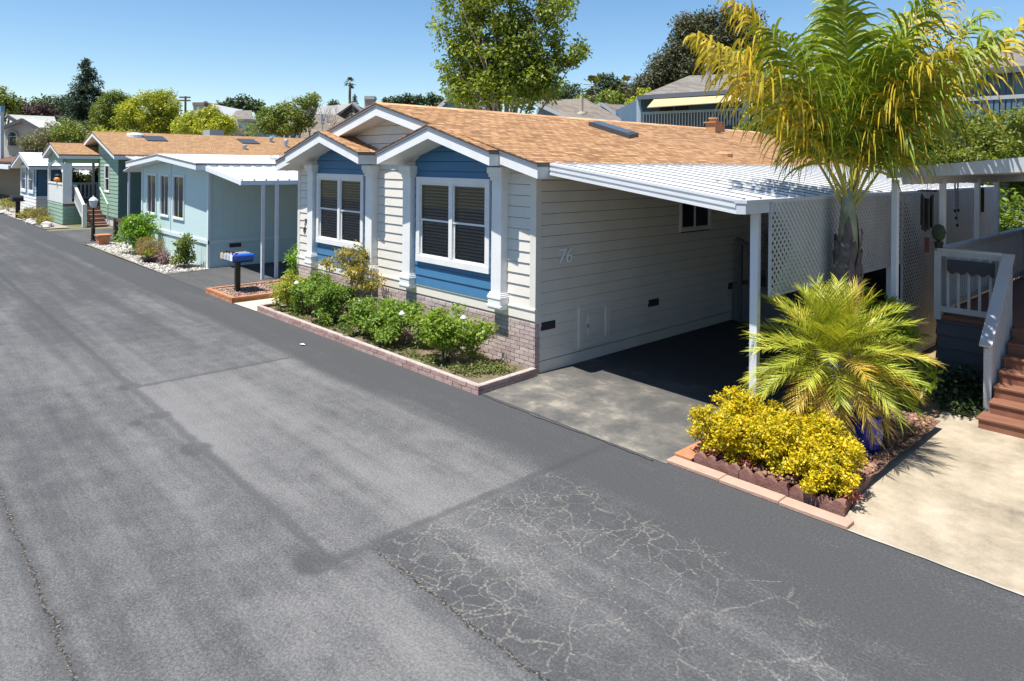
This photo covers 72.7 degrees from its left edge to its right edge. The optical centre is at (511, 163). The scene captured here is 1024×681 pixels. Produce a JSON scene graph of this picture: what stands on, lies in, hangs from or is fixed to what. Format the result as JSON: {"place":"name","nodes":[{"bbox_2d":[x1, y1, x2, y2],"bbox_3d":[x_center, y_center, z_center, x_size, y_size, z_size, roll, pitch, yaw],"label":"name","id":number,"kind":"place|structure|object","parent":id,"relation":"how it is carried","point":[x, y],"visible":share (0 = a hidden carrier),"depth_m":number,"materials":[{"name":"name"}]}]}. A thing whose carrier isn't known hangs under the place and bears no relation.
{"place":"outdoors","nodes":[
{"label":"outdoors","id":0,"kind":"place"},
{"bbox_2d":[215,282,275,296],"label":"gravel","id":1,"kind":"structure","parent":0,"point":[244,288],"depth_m":17.35,"materials":[{"name":"gravel"}]},
{"bbox_2d":[282,239,298,276],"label":"laurel shrub","id":2,"kind":"object","parent":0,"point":[291,262],"visible":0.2,"depth_m":16.88,"materials":[{"name":"green plant"}]},
{"bbox_2d":[316,102,363,118],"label":"house","id":3,"kind":"structure","parent":0,"point":[353,108],"depth_m":66.00,"materials":[{"name":"grey"}]},
{"bbox_2d":[0,214,1023,680],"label":"road","id":4,"kind":"structure","parent":0,"point":[196,484],"depth_m":6.11,"materials":[{"name":"asphalt"}]},
{"bbox_2d":[482,394,653,459],"bbox_3d":[0.545,3.295,8.865,0.078,0.001,3.006,1,0,-43],"label":"drive joint","id":5,"kind":"object","parent":4,"relation":"on","point":[569,428],"visible":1,"depth_m":8.67,"materials":[{"name":"concrete"}]},
{"bbox_2d":[789,484,846,516],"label":"edging block","id":6,"kind":"structure","parent":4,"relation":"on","point":[825,502],"depth_m":6.72,"materials":[{"name":"concrete"}]},
{"bbox_2d":[0,194,1023,513],"bbox_3d":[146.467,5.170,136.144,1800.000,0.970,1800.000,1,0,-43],"label":"ground","id":7,"kind":"structure","parent":0,"point":[74,226],"depth_m":33.73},
{"bbox_2d":[0,156,20,195],"bbox_3d":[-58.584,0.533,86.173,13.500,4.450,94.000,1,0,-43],"label":"mobile home","id":8,"kind":"object","parent":7,"relation":"on","point":[9,181],"visible":0.02,"depth_m":62.41,"materials":[{"name":"brown"}]},
{"bbox_2d":[0,86,23,123],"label":"broadleaf tree","id":9,"kind":"object","parent":7,"relation":"on","point":[8,102],"visible":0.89,"depth_m":85.04,"materials":[{"name":"green plant"}]},
{"bbox_2d":[10,100,62,118],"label":"purple tree","id":10,"kind":"object","parent":7,"relation":"on","point":[39,110],"visible":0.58,"depth_m":94.20,"materials":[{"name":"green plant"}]},
{"bbox_2d":[13,119,60,152],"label":"olive bush","id":11,"kind":"object","parent":7,"relation":"on","point":[32,143],"visible":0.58,"depth_m":61.16,"materials":[{"name":"green plant"}]},
{"bbox_2d":[8,207,68,228],"bbox_3d":[-28.922,3.019,40.861,1.300,0.001,20.800,1,0,-43],"label":"gravel strip","id":12,"kind":"object","parent":7,"relation":"on","point":[12,210],"visible":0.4,"depth_m":37.36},
{"bbox_2d":[9,195,24,217],"bbox_3d":[-27.779,2.413,39.050,0.600,1.260,1.200,1,0,-43],"label":"mailbox stand","id":13,"kind":"object","parent":12,"relation":"on","point":[17,199],"visible":0.98,"depth_m":38.96,"materials":[{"name":"black paint"}]},
{"bbox_2d":[24,206,51,218],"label":"bronze shrub","id":14,"kind":"object","parent":12,"relation":"on","point":[34,213],"visible":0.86,"depth_m":36.86,"materials":[{"name":"orange plant"}]},
{"bbox_2d":[0,105,87,158],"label":"house","id":15,"kind":"structure","parent":7,"relation":"on","point":[16,127],"depth_m":72.00,"materials":[{"name":"beige paint"}]},
{"bbox_2d":[7,132,16,145],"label":"window","id":16,"kind":"structure","parent":15,"relation":"in","point":[11,135],"depth_m":71.64,"materials":[{"name":"white"}]},
{"bbox_2d":[17,93,72,121],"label":"broadleaf tree","id":17,"kind":"object","parent":7,"relation":"on","point":[55,103],"visible":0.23,"depth_m":103.56,"materials":[{"name":"green plant"}]},
{"bbox_2d":[10,152,98,215],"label":"mobile home","id":18,"kind":"object","parent":7,"relation":"on","point":[33,166],"visible":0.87,"depth_m":40.68,"materials":[{"name":"white"}]},
{"bbox_2d":[41,142,108,226],"bbox_3d":[-22.001,0.997,37.562,4.680,4.200,6.570,1,0,-43],"label":"porch","id":19,"kind":"object","parent":7,"relation":"on","point":[65,156],"visible":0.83,"depth_m":35.89,"materials":[{"name":"green paint"}]},
{"bbox_2d":[47,117,103,142],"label":"green bush","id":20,"kind":"object","parent":7,"relation":"on","point":[66,131],"visible":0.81,"depth_m":59.25,"materials":[{"name":"green plant"}]},
{"bbox_2d":[59,165,98,199],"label":"porch plant","id":21,"kind":"object","parent":7,"relation":"on","point":[77,176],"visible":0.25,"depth_m":39.86,"materials":[{"name":"green plant"}]},
{"bbox_2d":[48,228,126,244],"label":"side drive","id":22,"kind":"structure","parent":7,"relation":"on","point":[83,236],"depth_m":30.72,"materials":[{"name":"concrete"}]},
{"bbox_2d":[89,195,97,240],"bbox_3d":[-16.993,2.213,28.253,0.312,1.860,0.360,1,0,-43],"label":"lamp post","id":23,"kind":"object","parent":22,"relation":"on","point":[93,201],"visible":0.98,"depth_m":28.20,"materials":[{"name":"black paint"}]},
{"bbox_2d":[53,57,123,131],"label":"conifer","id":24,"kind":"object","parent":7,"relation":"on","point":[86,89],"visible":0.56,"depth_m":91.07,"materials":[{"name":"green plant"}]},
{"bbox_2d":[85,89,131,131],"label":"broadleaf tree","id":25,"kind":"object","parent":7,"relation":"on","point":[106,109],"visible":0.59,"depth_m":71.13,"materials":[{"name":"green plant"}]},
{"bbox_2d":[109,87,182,133],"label":"round tree","id":26,"kind":"object","parent":7,"relation":"on","point":[133,116],"visible":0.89,"depth_m":59.10,"materials":[{"name":"green plant"}]},
{"bbox_2d":[87,242,209,273],"bbox_3d":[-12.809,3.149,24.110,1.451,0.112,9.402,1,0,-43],"label":"gravel","id":27,"kind":"structure","parent":7,"relation":"on","point":[118,250],"depth_m":22.76,"materials":[{"name":"gravel"}]},
{"bbox_2d":[94,234,111,244],"bbox_3d":[-15.838,2.934,26.944,0.480,0.400,0.540,1,0,-43],"label":"terracotta pot","id":28,"kind":"object","parent":27,"relation":"on","point":[102,239],"visible":0.96,"depth_m":26.80,"materials":[{"name":"ceramic"}]},
{"bbox_2d":[112,210,160,253],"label":"round bush","id":29,"kind":"object","parent":27,"relation":"on","point":[133,227],"visible":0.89,"depth_m":24.20,"materials":[{"name":"green plant"}]},
{"bbox_2d":[131,236,164,257],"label":"heather shrub","id":30,"kind":"object","parent":27,"relation":"on","point":[148,245],"visible":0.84,"depth_m":22.66,"materials":[{"name":"brown plant"}]},
{"bbox_2d":[140,248,158,262],"bbox_3d":[-11.659,2.935,22.432,0.580,0.475,0.580,1,0,-43],"label":"bowl planter","id":31,"kind":"object","parent":27,"relation":"on","point":[144,258],"visible":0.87,"depth_m":22.31,"materials":[{"name":"grey"}]},
{"bbox_2d":[153,248,172,264],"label":"purple heather","id":32,"kind":"object","parent":27,"relation":"on","point":[164,260],"visible":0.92,"depth_m":22.05,"materials":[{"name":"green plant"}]},
{"bbox_2d":[170,233,196,266],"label":"green shrub","id":33,"kind":"object","parent":27,"relation":"on","point":[183,248],"visible":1,"depth_m":21.31,"materials":[{"name":"green plant"}]},
{"bbox_2d":[82,130,305,227],"bbox_3d":[-15.274,0.599,42.226,17.940,5.119,8.890,1,0,-43],"label":"mobile home","id":34,"kind":"object","parent":7,"relation":"on","point":[115,148],"visible":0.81,"depth_m":36.05,"materials":[{"name":"green"}]},
{"bbox_2d":[167,103,242,135],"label":"round tree","id":35,"kind":"object","parent":7,"relation":"on","point":[199,121],"visible":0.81,"depth_m":51.08,"materials":[{"name":"green plant"}]},
{"bbox_2d":[125,154,297,267],"bbox_3d":[-5.943,1.480,29.334,16.770,3.530,7.690,1,0,-43],"label":"mobile home","id":36,"kind":"object","parent":7,"relation":"on","point":[215,215],"visible":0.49,"depth_m":22.60,"materials":[{"name":"blue"}]},
{"bbox_2d":[123,167,141,242],"bbox_3d":[-12.478,1.612,29.167,6.550,3.145,1.300,1,0,-43],"label":"carport","id":37,"kind":"object","parent":36,"relation":"attached to","point":[132,169],"depth_m":27.44,"materials":[{"name":"white metal"}]},
{"bbox_2d":[146,173,156,214],"bbox_3d":[-13.262,1.107,25.629,0.069,1.500,1.170,1,0,-43],"label":"window","id":38,"kind":"structure","parent":36,"relation":"in","point":[147,174],"depth_m":25.63,"materials":[{"name":"white"}]},
{"bbox_2d":[159,174,169,217],"bbox_3d":[-12.227,1.117,24.516,0.069,1.500,1.030,1,0,-43],"label":"window","id":39,"kind":"structure","parent":36,"relation":"in","point":[160,175],"depth_m":24.51,"materials":[{"name":"white"}]},
{"bbox_2d":[172,175,184,220],"bbox_3d":[-11.220,1.126,23.432,0.069,1.500,1.170,1,0,-43],"label":"window","id":40,"kind":"structure","parent":36,"relation":"in","point":[173,176],"depth_m":23.43,"materials":[{"name":"white"}]},
{"bbox_2d":[187,101,269,136],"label":"house","id":41,"kind":"structure","parent":7,"relation":"on","point":[244,116],"depth_m":63.30,"materials":[{"name":"grey"}]},
{"bbox_2d":[164,261,295,290],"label":"neighbour drive","id":42,"kind":"structure","parent":7,"relation":"on","point":[212,277],"depth_m":20.04,"materials":[{"name":"concrete"}]},
{"bbox_2d":[205,165,297,279],"bbox_3d":[-3.968,1.676,24.085,12.000,3.175,2.848,1,0,-43],"label":"carport","id":43,"kind":"object","parent":42,"relation":"on","point":[262,176],"visible":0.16,"depth_m":19.71,"materials":[{"name":"white metal"}]},
{"bbox_2d":[231,93,256,111],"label":"distant tree","id":44,"kind":"object","parent":7,"relation":"on","point":[241,100],"visible":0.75,"depth_m":228.38,"materials":[{"name":"green plant"}]},
{"bbox_2d":[206,280,282,302],"bbox_3d":[-6.356,3.179,17.463,1.993,0.124,1.703,1,0,-43],"label":"mailbox planter","id":45,"kind":"object","parent":7,"relation":"on","point":[212,291],"visible":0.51,"depth_m":16.77,"materials":[{"name":"orange brick"}]},
{"bbox_2d":[220,250,253,291],"bbox_3d":[-6.806,2.671,17.219,0.532,1.032,0.800,1,0,-43],"label":"mailbox stand","id":46,"kind":"object","parent":45,"relation":"on","point":[237,258],"visible":0.95,"depth_m":17.11,"materials":[{"name":"black paint"}]},
{"bbox_2d":[247,96,267,115],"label":"distant tree","id":47,"kind":"object","parent":7,"relation":"on","point":[255,108],"visible":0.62,"depth_m":228.52,"materials":[{"name":"green plant"}]},
{"bbox_2d":[235,298,284,310],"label":"walkway","id":48,"kind":"structure","parent":7,"relation":"on","point":[253,304],"depth_m":16.13,"materials":[{"name":"concrete"}]},
{"bbox_2d":[241,92,322,137],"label":"airy tree","id":49,"kind":"object","parent":7,"relation":"on","point":[283,116],"visible":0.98,"depth_m":47.70,"materials":[{"name":"green plant"}]},
{"bbox_2d":[270,114,345,137],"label":"house","id":50,"kind":"structure","parent":7,"relation":"on","point":[326,124],"depth_m":51.93,"materials":[{"name":"brown"}]},
{"bbox_2d":[281,99,351,136],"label":"bare tree","id":51,"kind":"object","parent":7,"relation":"on","point":[315,113],"visible":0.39,"depth_m":49.68,"materials":[{"name":"brown plant"}]},
{"bbox_2d":[257,302,536,394],"bbox_3d":[-2.622,3.212,13.072,1.321,0.128,7.564,1,0,-43],"label":"planter bed","id":52,"kind":"object","parent":7,"relation":"on","point":[479,385],"visible":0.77,"depth_m":11.52,"materials":[{"name":"pink brick"}]},
{"bbox_2d":[267,269,309,307],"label":"rose bush","id":53,"kind":"object","parent":52,"relation":"on","point":[281,291],"visible":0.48,"depth_m":15.01,"materials":[{"name":"yellow plant"}]},
{"bbox_2d":[286,267,343,314],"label":"rose bush","id":54,"kind":"object","parent":52,"relation":"on","point":[316,277],"visible":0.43,"depth_m":14.64,"materials":[{"name":"green plant"}]},
{"bbox_2d":[298,281,360,326],"bbox_3d":[-3.677,2.780,14.085,1.307,0.884,1.210,1,0,-43],"label":"rose bush","id":55,"kind":"object","parent":52,"relation":"on","point":[332,298],"visible":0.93,"depth_m":13.77,"materials":[{"name":"green plant"}]},
{"bbox_2d":[315,239,387,319],"bbox_3d":[-3.213,2.372,14.101,0.860,1.700,1.784,1,0,-43],"label":"tree","id":56,"kind":"object","parent":52,"relation":"on","point":[354,269],"visible":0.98,"depth_m":13.94,"materials":[{"name":"green plant"}]},
{"bbox_2d":[338,293,410,337],"bbox_3d":[-2.475,2.818,12.854,1.248,0.838,1.220,1,0,30],"label":"rose bush","id":57,"kind":"object","parent":52,"relation":"on","point":[363,312],"visible":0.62,"depth_m":12.72,"materials":[{"name":"green plant"}]},
{"bbox_2d":[360,296,430,347],"bbox_3d":[-1.888,2.830,12.207,1.145,0.827,1.590,1,0,-43],"label":"rose bush","id":58,"kind":"object","parent":52,"relation":"on","point":[402,315],"visible":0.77,"depth_m":12.15,"materials":[{"name":"green plant"}]},
{"bbox_2d":[275,308,516,376],"bbox_3d":[-2.495,3.159,12.890,1.073,0.213,6.859,1,0,-43],"label":"ground cover","id":59,"kind":"object","parent":52,"relation":"on","point":[478,367],"visible":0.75,"depth_m":11.21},
{"bbox_2d":[411,303,500,361],"bbox_3d":[-1.051,2.764,11.329,1.192,0.971,1.569,1,0,-43],"label":"rose bush","id":60,"kind":"object","parent":52,"relation":"on","point":[443,331],"visible":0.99,"depth_m":11.09,"materials":[{"name":"green plant"}]},
{"bbox_2d":[423,91,439,105],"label":"distant tree","id":61,"kind":"object","parent":7,"relation":"on","point":[428,99],"visible":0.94,"depth_m":229.06,"materials":[{"name":"green plant"}]},
{"bbox_2d":[437,97,494,109],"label":"house","id":62,"kind":"structure","parent":7,"relation":"on","point":[443,104],"depth_m":58.00,"materials":[{"name":"white"}]},
{"bbox_2d":[425,0,593,114],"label":"broadleaf tree","id":63,"kind":"object","parent":7,"relation":"on","point":[499,75],"visible":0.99,"depth_m":30.47,"materials":[{"name":"green plant"}]},
{"bbox_2d":[542,81,583,99],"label":"broadleaf tree","id":64,"kind":"object","parent":7,"relation":"on","point":[568,92],"visible":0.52,"depth_m":118.71,"materials":[{"name":"green plant"}]},
{"bbox_2d":[535,96,620,120],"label":"house","id":65,"kind":"structure","parent":7,"relation":"on","point":[581,107],"depth_m":50.80,"materials":[{"name":"grey"}]},
{"bbox_2d":[275,102,895,373],"bbox_3d":[2.821,0.960,18.697,15.460,4.732,8.980,1,0,-43],"label":"mobile home","id":66,"kind":"object","parent":7,"relation":"on","point":[481,214],"visible":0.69,"depth_m":12.87,"materials":[{"name":"white"}]},
{"bbox_2d":[316,173,364,249],"bbox_3d":[-3.768,1.015,15.312,0.120,1.580,2.050,1,0,-43],"label":"window","id":67,"kind":"structure","parent":66,"relation":"in","point":[338,241],"depth_m":15.25,"materials":[{"name":"white paint"}]},
{"bbox_2d":[415,177,490,273],"bbox_3d":[-1.055,1.040,12.393,0.120,1.580,2.100,1,0,-43],"label":"window","id":68,"kind":"structure","parent":66,"relation":"in","point":[450,260],"depth_m":12.33,"materials":[{"name":"white paint"}]},
{"bbox_2d":[679,202,711,231],"bbox_3d":[3.674,0.884,13.946,1.120,0.900,0.069,1,0,-43],"label":"window","id":69,"kind":"structure","parent":66,"relation":"in","point":[709,218],"depth_m":13.93,"materials":[{"name":"white paint"}]},
{"bbox_2d":[582,75,603,102],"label":"fan palm","id":70,"kind":"object","parent":7,"relation":"on","point":[592,90],"visible":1,"depth_m":94.53,"materials":[{"name":"green plant"}]},
{"bbox_2d":[591,72,626,94],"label":"round tree","id":71,"kind":"object","parent":7,"relation":"on","point":[610,81],"visible":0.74,"depth_m":188.83,"materials":[{"name":"green plant"}]},
{"bbox_2d":[596,103,624,114],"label":"house","id":72,"kind":"structure","parent":7,"relation":"on","point":[612,108],"depth_m":62.00,"materials":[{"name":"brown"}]},
{"bbox_2d":[594,87,634,104],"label":"broadleaf tree","id":73,"kind":"object","parent":7,"relation":"on","point":[603,97],"visible":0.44,"depth_m":128.81,"materials":[{"name":"green plant"}]},
{"bbox_2d":[615,75,631,103],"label":"fan palm","id":74,"kind":"object","parent":7,"relation":"on","point":[624,78],"visible":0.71,"depth_m":109.78,"materials":[{"name":"green plant"}]},
{"bbox_2d":[616,63,770,132],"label":"apartment building","id":75,"kind":"structure","parent":7,"relation":"on","point":[685,101],"depth_m":41.10,"materials":[{"name":"grey"}]},
{"bbox_2d":[623,4,769,96],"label":"eucalyptus","id":76,"kind":"object","parent":7,"relation":"on","point":[666,68],"visible":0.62,"depth_m":93.39,"materials":[{"name":"green plant"}]},
{"bbox_2d":[694,451,740,478],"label":"edging block","id":77,"kind":"structure","parent":7,"relation":"on","point":[714,463],"depth_m":7.51,"materials":[{"name":"concrete"}]},
{"bbox_2d":[718,1,768,72],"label":"eucalyptus","id":78,"kind":"object","parent":7,"relation":"on","point":[750,17],"visible":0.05,"depth_m":96.54,"materials":[{"name":"green plant"}]},
{"bbox_2d":[730,108,785,136],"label":"green bush","id":79,"kind":"object","parent":7,"relation":"on","point":[753,127],"visible":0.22,"depth_m":33.57,"materials":[{"name":"green plant"}]},
{"bbox_2d":[739,467,790,496],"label":"edging block","id":80,"kind":"structure","parent":7,"relation":"on","point":[769,482],"depth_m":7.13,"materials":[{"name":"concrete"}]},
{"bbox_2d":[667,397,940,529],"bbox_3d":[3.612,3.274,8.185,3.420,0.120,1.966,1,0,-43],"label":"palm bed","id":81,"kind":"object","parent":7,"relation":"on","point":[683,458],"visible":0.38,"depth_m":7.24,"materials":[{"name":"concrete"}]},
{"bbox_2d":[708,392,935,496],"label":"mulch","id":82,"kind":"object","parent":81,"relation":"on","point":[886,456],"visible":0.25,"depth_m":7.98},
{"bbox_2d":[685,385,869,497],"bbox_3d":[2.880,2.922,7.515,1.214,0.677,1.920,1,0,-43],"label":"golden hedge","id":83,"kind":"object","parent":82,"relation":"on","point":[815,451],"visible":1,"depth_m":7.29,"materials":[{"name":"yellow plant"}]},
{"bbox_2d":[848,408,884,454],"bbox_3d":[3.997,3.027,7.862,0.370,0.420,0.370,1,0,-43],"label":"blue pot","id":84,"kind":"object","parent":82,"relation":"on","point":[866,440],"visible":0.6,"depth_m":7.72,"materials":[{"name":"blue ceramic"}]},
{"bbox_2d":[738,273,945,451],"bbox_3d":[3.779,2.303,8.226,2.213,2.060,2.344,1,0,-43],"label":"pygmy date palm","id":85,"kind":"object","parent":81,"relation":"on","point":[830,334],"visible":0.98,"depth_m":7.97,"materials":[{"name":"green plant"}]},
{"bbox_2d":[683,0,1023,405],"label":"queen palm","id":86,"kind":"object","parent":81,"relation":"on","point":[866,112],"visible":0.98,"depth_m":8.93,"materials":[{"name":"green plant"}]},
{"bbox_2d":[839,487,867,504],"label":"red succulent","id":87,"kind":"object","parent":81,"relation":"on","point":[852,495],"visible":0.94,"depth_m":6.65,"materials":[{"name":"plant"}]},
{"bbox_2d":[840,486,859,511],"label":"edging block","id":88,"kind":"structure","parent":7,"relation":"on","point":[848,503],"depth_m":6.72,"materials":[{"name":"concrete"}]},
{"bbox_2d":[857,467,873,494],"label":"edging block","id":89,"kind":"structure","parent":7,"relation":"on","point":[865,484],"depth_m":7.15,"materials":[{"name":"concrete"}]},
{"bbox_2d":[829,279,943,407],"bbox_3d":[5.029,2.545,9.761,1.444,1.704,1.787,1,0,-43],"label":"laurel shrub","id":90,"kind":"object","parent":7,"relation":"on","point":[909,331],"visible":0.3,"depth_m":9.36,"materials":[{"name":"green plant"}]},
{"bbox_2d":[789,45,1023,212],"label":"apartment building","id":91,"kind":"structure","parent":7,"relation":"on","point":[1006,96],"depth_m":31.55,"materials":[{"name":"grey"}]},
{"bbox_2d":[1012,73,1023,105],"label":"window","id":92,"kind":"structure","parent":91,"relation":"in","point":[1017,88],"depth_m":31.46,"materials":[{"name":"grey"}]},
{"bbox_2d":[869,345,970,418],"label":"side yard","id":93,"kind":"structure","parent":7,"relation":"on","point":[932,411],"depth_m":9.71,"materials":[{"name":"beige soil"}]},
{"bbox_2d":[549,162,993,405],"bbox_3d":[5.807,1.689,13.185,11.480,3.330,3.270,1,0,-43],"label":"carport","id":94,"kind":"object","parent":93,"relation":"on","point":[754,191],"visible":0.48,"depth_m":10.34,"materials":[{"name":"white metal"}]},
{"bbox_2d":[887,157,1023,404],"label":"patio cover","id":95,"kind":"object","parent":93,"relation":"on","point":[996,172],"visible":0.68,"depth_m":9.67,"materials":[{"name":"grey paint"}]},
{"bbox_2d":[917,184,936,251],"bbox_3d":[6.140,0.799,10.299,0.260,1.020,0.260,1,0,-43],"label":"wind chime","id":96,"kind":"object","parent":95,"relation":"hanging from","point":[926,214],"visible":1,"depth_m":10.27,"materials":[{"name":"black paint"}]},
{"bbox_2d":[845,392,1023,593],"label":"concrete drive","id":97,"kind":"structure","parent":7,"relation":"on","point":[948,490],"depth_m":6.85,"materials":[{"name":"concrete"}]},
{"bbox_2d":[848,529,1023,595],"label":"concrete edge","id":98,"kind":"object","parent":97,"relation":"on","point":[938,563],"visible":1,"depth_m":5.77,"materials":[{"name":"concrete"}]},
{"bbox_2d":[934,227,1023,438],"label":"deck","id":99,"kind":"structure","parent":97,"relation":"on","point":[984,332],"depth_m":10.26,"materials":[{"name":"wood"}]},
{"bbox_2d":[931,224,945,247],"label":"potted cactus","id":100,"kind":"object","parent":99,"relation":"on","point":[938,231],"visible":0.98,"depth_m":10.58,"materials":[{"name":"green"}]},
{"bbox_2d":[947,259,994,278],"bbox_3d":[6.738,1.542,10.233,0.025,0.219,0.600,1,0,-43],"label":"hanging banner","id":101,"kind":"object","parent":99,"relation":"hanging from","point":[972,268],"visible":1,"depth_m":10.21,"materials":[{"name":"grey"}]},
{"bbox_2d":[884,102,1023,211],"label":"spreading tree","id":102,"kind":"object","parent":7,"relation":"on","point":[980,135],"visible":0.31,"depth_m":26.13,"materials":[{"name":"green plant"}]},
{"bbox_2d":[928,364,987,420],"bbox_3d":[6.258,3.145,9.703,0.825,0.524,1.398,1,0,31],"label":"ivy plant","id":103,"kind":"object","parent":7,"relation":"on","point":[962,396],"visible":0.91,"depth_m":9.72,"materials":[{"name":"green plant"}]},
{"bbox_2d":[993,188,1023,278],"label":"green shrub","id":104,"kind":"object","parent":7,"relation":"on","point":[1007,217],"visible":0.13,"depth_m":19.21,"materials":[{"name":"green plant"}]},
{"bbox_2d":[0,0,1023,132],"label":"sky","id":105,"kind":"structure","parent":0,"point":[271,51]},
{"bbox_2d":[483,301,925,463],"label":"driveway","id":106,"kind":"structure","parent":0,"point":[642,399],"depth_m":10.30,"materials":[{"name":"concrete"}]},
{"bbox_2d":[732,233,832,332],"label":"entry steps","id":107,"kind":"structure","parent":106,"relation":"on","point":[741,299],"depth_m":14.60,"materials":[{"name":"grey"}]},
{"bbox_2d":[824,200,992,307],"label":"storage shed","id":108,"kind":"structure","parent":106,"relation":"on","point":[877,280],"depth_m":16.95,"materials":[{"name":"grey"}]},
{"bbox_2d":[859,218,886,300],"bbox_3d":[8.902,2.332,17.097,0.030,2.000,0.900,1,0,-43],"label":"door","id":109,"kind":"structure","parent":108,"relation":"in","point":[877,278],"depth_m":17.03,"materials":[{"name":"grey"}]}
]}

